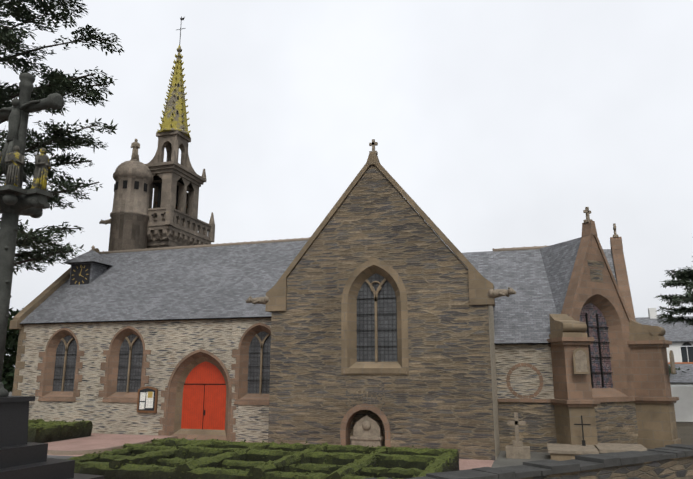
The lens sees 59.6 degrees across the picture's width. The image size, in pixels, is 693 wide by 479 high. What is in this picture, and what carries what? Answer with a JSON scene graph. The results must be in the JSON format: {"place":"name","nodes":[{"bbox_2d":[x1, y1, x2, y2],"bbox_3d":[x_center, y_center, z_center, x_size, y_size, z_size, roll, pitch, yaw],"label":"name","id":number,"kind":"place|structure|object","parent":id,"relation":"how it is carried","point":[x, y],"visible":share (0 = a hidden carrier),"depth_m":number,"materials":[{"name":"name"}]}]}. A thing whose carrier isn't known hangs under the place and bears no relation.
{"place":"outdoors","nodes":[
{"label":"outdoors","id":0,"kind":"place"},
{"bbox_2d":[138,130,214,248],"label":"church tower","id":1,"kind":"structure","parent":0,"point":[174,220],"depth_m":39.60,"materials":[{"name":"grey stone"}]},
{"bbox_2d":[99,139,152,338],"bbox_3d":[-13.928,2.308,37.025,3.368,17.890,2.405,-4,-13,17],"label":"stair turret","id":2,"kind":"object","parent":1,"relation":"attached to","point":[129,215],"visible":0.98,"depth_m":37.02,"materials":[{"name":"grey stone"}]},
{"bbox_2d":[156,16,190,138],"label":"church spire","id":3,"kind":"structure","parent":1,"relation":"on","point":[175,113],"depth_m":41.54,"materials":[{"name":"yellow stone"}]},
{"bbox_2d":[9,248,397,441],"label":"church nave","id":4,"kind":"structure","parent":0,"point":[207,379],"depth_m":27.74,"materials":[{"name":"beige stone"}]},
{"bbox_2d":[19,191,616,344],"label":"church roofs","id":5,"kind":"structure","parent":4,"relation":"on","point":[210,281],"depth_m":29.46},
{"bbox_2d":[63,245,112,284],"bbox_3d":[-14.279,1.635,33.867,2.040,2.660,2.220,-4,-13,17],"label":"clock dormer","id":6,"kind":"object","parent":5,"relation":"on","point":[92,265],"visible":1,"depth_m":33.11,"materials":[{"name":"grey stone"}]},
{"bbox_2d":[8,391,549,467],"bbox_3d":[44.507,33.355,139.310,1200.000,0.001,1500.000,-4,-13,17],"label":"ground","id":7,"kind":"structure","parent":0,"point":[502,460],"depth_m":20.51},
{"bbox_2d":[1,307,22,391],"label":"tree","id":8,"kind":"object","parent":7,"relation":"on","point":[9,362],"visible":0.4,"depth_m":32.96,"materials":[{"name":"green plant"}]},
{"bbox_2d":[0,0,123,274],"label":"cypress tree","id":9,"kind":"object","parent":7,"relation":"on","point":[59,82],"visible":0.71,"depth_m":36.16,"materials":[{"name":"green plant"}]},
{"bbox_2d":[365,444,692,478],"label":"churchyard wall","id":10,"kind":"structure","parent":7,"relation":"on","point":[673,461],"depth_m":8.74,"materials":[{"name":"grey stone"}]},
{"bbox_2d":[635,308,692,384],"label":"house","id":11,"kind":"structure","parent":7,"relation":"on","point":[679,334],"depth_m":51.86,"materials":[{"name":"paint"}]},
{"bbox_2d":[655,237,692,326],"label":"cypress tree","id":12,"kind":"object","parent":7,"relation":"on","point":[684,275],"visible":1,"depth_m":36.33,"materials":[{"name":"green plant"}]},
{"bbox_2d":[668,365,688,375],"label":"shrub","id":13,"kind":"object","parent":7,"relation":"on","point":[675,369],"visible":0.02,"depth_m":44.88,"materials":[{"name":"green plant"}]},
{"bbox_2d":[0,0,692,355],"label":"sky","id":14,"kind":"structure","parent":0,"point":[503,121],"materials":[{"name":"white"}]},
{"bbox_2d":[47,422,692,469],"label":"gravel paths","id":15,"kind":"structure","parent":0,"point":[77,447],"depth_m":23.91,"materials":[{"name":"gravel"}]},
{"bbox_2d":[0,73,103,478],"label":"calvary cross","id":16,"kind":"object","parent":15,"relation":"on","point":[21,457],"visible":1,"depth_m":12.94,"materials":[{"name":"stone"}]},
{"bbox_2d":[506,412,646,460],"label":"gravestones","id":17,"kind":"object","parent":15,"relation":"on","point":[517,449],"visible":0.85,"depth_m":20.59,"materials":[{"name":"stone"}]},
{"bbox_2d":[671,385,692,421],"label":"white garden wall","id":18,"kind":"structure","parent":15,"relation":"on","point":[683,405],"depth_m":36.11,"materials":[{"name":"white paint"}]},
{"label":"parterre soil","id":19,"kind":"structure","parent":15,"relation":"on","visible":0},
{"bbox_2d":[27,419,458,478],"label":"box hedges","id":20,"kind":"object","parent":19,"relation":"on","point":[173,458],"visible":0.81,"depth_m":16.94,"materials":[{"name":"green plant"}]},
{"bbox_2d":[246,139,515,460],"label":"church transept","id":21,"kind":"structure","parent":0,"point":[350,326],"depth_m":22.45,"materials":[{"name":"brown stone"}]},
{"bbox_2d":[495,344,556,452],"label":"church wall","id":22,"kind":"structure","parent":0,"point":[524,379],"depth_m":22.90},
{"bbox_2d":[547,207,680,448],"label":"church apse","id":23,"kind":"structure","parent":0,"point":[611,376],"depth_m":23.83,"materials":[{"name":"brown stone"}]}
]}

